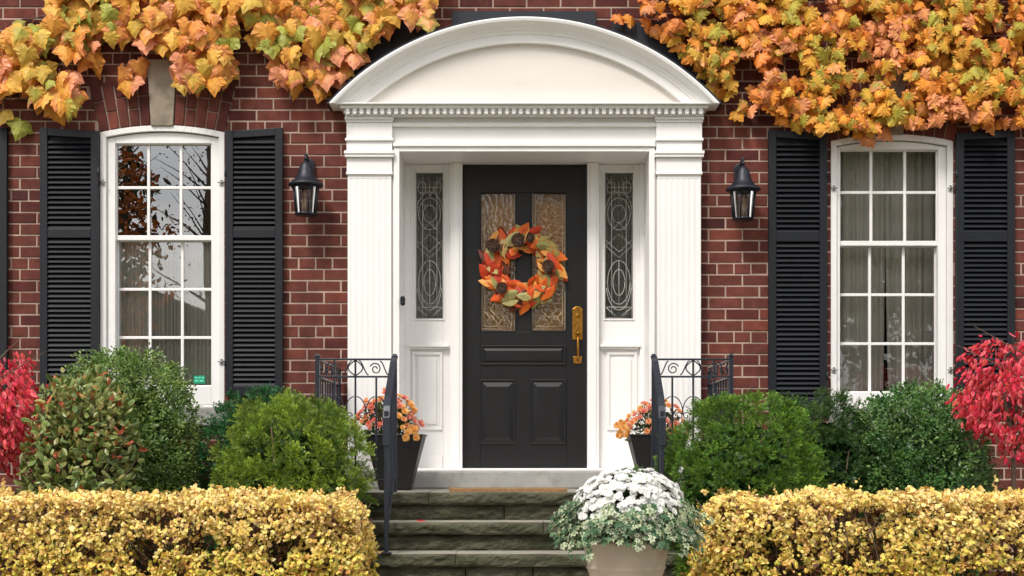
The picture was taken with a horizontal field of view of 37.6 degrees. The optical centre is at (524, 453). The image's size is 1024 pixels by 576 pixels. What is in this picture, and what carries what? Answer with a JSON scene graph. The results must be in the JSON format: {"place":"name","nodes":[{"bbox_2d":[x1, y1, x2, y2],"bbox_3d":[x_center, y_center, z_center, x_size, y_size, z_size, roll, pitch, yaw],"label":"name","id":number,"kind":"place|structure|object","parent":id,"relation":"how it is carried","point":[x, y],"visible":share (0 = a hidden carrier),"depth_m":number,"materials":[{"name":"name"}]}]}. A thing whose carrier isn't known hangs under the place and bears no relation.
{"place":"outdoors","nodes":[
{"label":"outdoors","id":0,"kind":"place"},
{"label":"garden path","id":1,"kind":"structure","parent":0,"visible":0},
{"bbox_2d":[581,541,668,575],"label":"flower pot","id":2,"kind":"object","parent":1,"relation":"on","point":[612,558],"visible":0.65,"depth_m":7.86,"materials":[{"name":"beige ceramic"}]},
{"bbox_2d":[573,464,683,544],"bbox_3d":[0.560,0.280,8.053,0.622,0.463,0.590,0,0,0],"label":"chrysanthemum plant","id":3,"kind":"object","parent":2,"relation":"in","point":[624,488],"visible":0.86,"depth_m":7.87,"materials":[{"name":"white plant"}]},
{"bbox_2d":[545,498,713,564],"bbox_3d":[0.560,0.422,8.050,0.904,0.383,0.809,0,0,0],"label":"trailing ivy","id":4,"kind":"object","parent":2,"relation":"on","point":[637,529],"visible":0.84,"depth_m":7.78,"materials":[{"name":"green plant"}]},
{"label":"planting bed","id":5,"kind":"structure","parent":0,"visible":0},
{"bbox_2d":[0,338,51,478],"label":"burning bush","id":6,"kind":"object","parent":5,"relation":"on","point":[26,396],"visible":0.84,"depth_m":9.49,"materials":[{"name":"red plant"}]},
{"bbox_2d":[13,362,147,575],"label":"broadleaf shrub","id":7,"kind":"object","parent":5,"relation":"on","point":[43,465],"visible":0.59,"depth_m":9.43,"materials":[{"name":"green plant"}]},
{"bbox_2d":[48,342,208,574],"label":"boxwood shrub","id":8,"kind":"object","parent":5,"relation":"on","point":[166,456],"visible":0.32,"depth_m":10.08,"materials":[{"name":"green plant"}]},
{"bbox_2d":[0,478,379,575],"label":"yellow hedge","id":9,"kind":"object","parent":5,"relation":"on","point":[344,515],"visible":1,"depth_m":8.32,"materials":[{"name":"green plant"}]},
{"bbox_2d":[190,382,314,571],"bbox_3d":[-1.798,0.243,10.377,0.980,1.502,1.015,0,0,0],"label":"yew shrub","id":10,"kind":"object","parent":5,"relation":"on","point":[221,408],"visible":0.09,"depth_m":10.21,"materials":[{"name":"green plant"}]},
{"bbox_2d":[207,386,378,575],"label":"yew shrub","id":11,"kind":"object","parent":5,"relation":"on","point":[298,456],"visible":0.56,"depth_m":9.15,"materials":[{"name":"green plant"}]},
{"bbox_2d":[650,389,837,575],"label":"yew shrub","id":12,"kind":"object","parent":5,"relation":"on","point":[741,457],"visible":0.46,"depth_m":9.12,"materials":[{"name":"green plant"}]},
{"bbox_2d":[766,385,887,575],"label":"yew shrub","id":13,"kind":"object","parent":5,"relation":"on","point":[835,441],"visible":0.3,"depth_m":9.92,"materials":[{"name":"green plant"}]},
{"bbox_2d":[680,474,1023,575],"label":"yellow hedge","id":14,"kind":"object","parent":5,"relation":"on","point":[741,513],"visible":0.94,"depth_m":8.32,"materials":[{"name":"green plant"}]},
{"bbox_2d":[844,377,1003,575],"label":"boxwood shrub","id":15,"kind":"object","parent":5,"relation":"on","point":[918,448],"visible":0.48,"depth_m":9.74,"materials":[{"name":"green plant"}]},
{"bbox_2d":[945,326,1023,573],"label":"burning bush","id":16,"kind":"object","parent":5,"relation":"on","point":[1010,384],"visible":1,"depth_m":9.52,"materials":[{"name":"red plant"}]},
{"label":"ground","id":17,"kind":"structure","parent":0,"visible":0},
{"bbox_2d":[0,0,1023,575],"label":"brick house","id":18,"kind":"structure","parent":17,"relation":"on","point":[588,136],"depth_m":11.00,"materials":[{"name":"red brick"}]},
{"bbox_2d":[99,126,226,425],"bbox_3d":[-2.650,-1.305,11.063,0.950,2.201,0.236,0,0,0],"label":"window","id":19,"kind":"structure","parent":18,"relation":"in","point":[167,292],"depth_m":11.07,"materials":[{"name":"paint"}]},
{"bbox_2d":[0,0,439,141],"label":"climbing vine","id":20,"kind":"object","parent":18,"relation":"attached to","point":[75,31],"visible":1,"depth_m":10.80,"materials":[{"name":"orange plant"}]},
{"bbox_2d":[288,152,322,216],"bbox_3d":[-1.575,-1.947,10.850,0.252,0.458,0.292,0,0,0],"label":"wall lantern","id":21,"kind":"object","parent":18,"relation":"attached to","point":[305,179],"depth_m":10.79,"materials":[{"name":"metal"}]},
{"bbox_2d":[400,296,404,305],"bbox_3d":[-0.880,-1.108,10.867,0.036,0.072,0.025,0,0,0],"label":"doorbell","id":22,"kind":"object","parent":18,"relation":"attached to","point":[402,300],"visible":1,"depth_m":10.86,"materials":[{"name":"black plastic"}]},
{"bbox_2d":[463,165,586,466],"bbox_3d":[0.004,-1.043,11.423,0.939,2.288,0.228,0,0,0],"label":"door","id":23,"kind":"structure","parent":18,"relation":"in","point":[525,375],"depth_m":11.38,"materials":[{"name":"paint"}]},
{"bbox_2d":[478,222,567,314],"bbox_3d":[-0.010,-1.399,11.300,0.679,0.704,0.162,0,0,0],"label":"autumn wreath","id":24,"kind":"object","parent":23,"relation":"attached to","point":[503,248],"visible":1,"depth_m":11.30,"materials":[{"name":"orange plant"}]},
{"bbox_2d":[726,157,760,221],"bbox_3d":[1.578,-1.913,10.850,0.252,0.458,0.292,0,0,0],"label":"wall lantern","id":25,"kind":"object","parent":18,"relation":"attached to","point":[743,184],"depth_m":10.79,"materials":[{"name":"metal"}]},
{"bbox_2d":[610,0,1023,148],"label":"climbing vine","id":26,"kind":"object","parent":18,"relation":"attached to","point":[981,74],"visible":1,"depth_m":10.79,"materials":[{"name":"orange plant"}]},
{"bbox_2d":[828,134,957,429],"bbox_3d":[2.693,-1.258,11.131,0.935,2.166,0.373,0,0,0],"label":"window","id":27,"kind":"structure","parent":18,"relation":"in","point":[895,197],"depth_m":11.23,"materials":[{"name":"paint"}]},
{"bbox_2d":[350,488,687,575],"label":"stone steps","id":28,"kind":"structure","parent":17,"relation":"on","point":[468,534],"depth_m":9.47,"materials":[{"name":"grey stone"}]},
{"bbox_2d":[314,354,397,553],"bbox_3d":[-1.088,-0.021,10.045,0.552,1.258,1.810,0,0,0],"label":"iron railing","id":29,"kind":"object","parent":28,"relation":"on","point":[389,415],"visible":0.8,"depth_m":9.76,"materials":[{"name":"black metal"}]},
{"bbox_2d":[365,434,426,489],"bbox_3d":[-0.887,0.057,10.380,0.410,0.382,0.410,0,0,0],"label":"square planter","id":30,"kind":"object","parent":28,"relation":"on","point":[409,452],"visible":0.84,"depth_m":10.23,"materials":[{"name":"plastic"}]},
{"bbox_2d":[351,387,424,441],"bbox_3d":[-0.943,-0.267,10.366,0.522,0.388,0.445,0,0,0],"label":"chrysanthemum plant","id":31,"kind":"object","parent":30,"relation":"on","point":[403,419],"visible":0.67,"depth_m":10.29,"materials":[{"name":"orange plant"}]},
{"bbox_2d":[449,487,566,491],"bbox_3d":[-0.105,0.235,9.990,0.771,0.027,0.420,0,0,0],"label":"doormat","id":32,"kind":"object","parent":28,"relation":"on","point":[515,489],"visible":1,"depth_m":9.78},
{"bbox_2d":[627,434,687,477],"bbox_3d":[0.915,0.057,10.380,0.410,0.382,0.410,0,0,0],"label":"square planter","id":33,"kind":"object","parent":28,"relation":"on","point":[640,447],"visible":0.3,"depth_m":10.21,"materials":[{"name":"plastic"}]},
{"bbox_2d":[613,399,689,442],"bbox_3d":[0.881,-0.225,10.352,0.550,0.315,0.437,0,0,0],"label":"chrysanthemum plant","id":34,"kind":"object","parent":33,"relation":"on","point":[622,425],"visible":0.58,"depth_m":10.30,"materials":[{"name":"orange plant"}]},
{"bbox_2d":[651,354,733,553],"bbox_3d":[1.088,-0.021,10.045,0.552,1.258,1.810,0,0,0],"label":"iron railing","id":35,"kind":"object","parent":28,"relation":"on","point":[658,421],"visible":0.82,"depth_m":9.76,"materials":[{"name":"black metal"}]}
]}

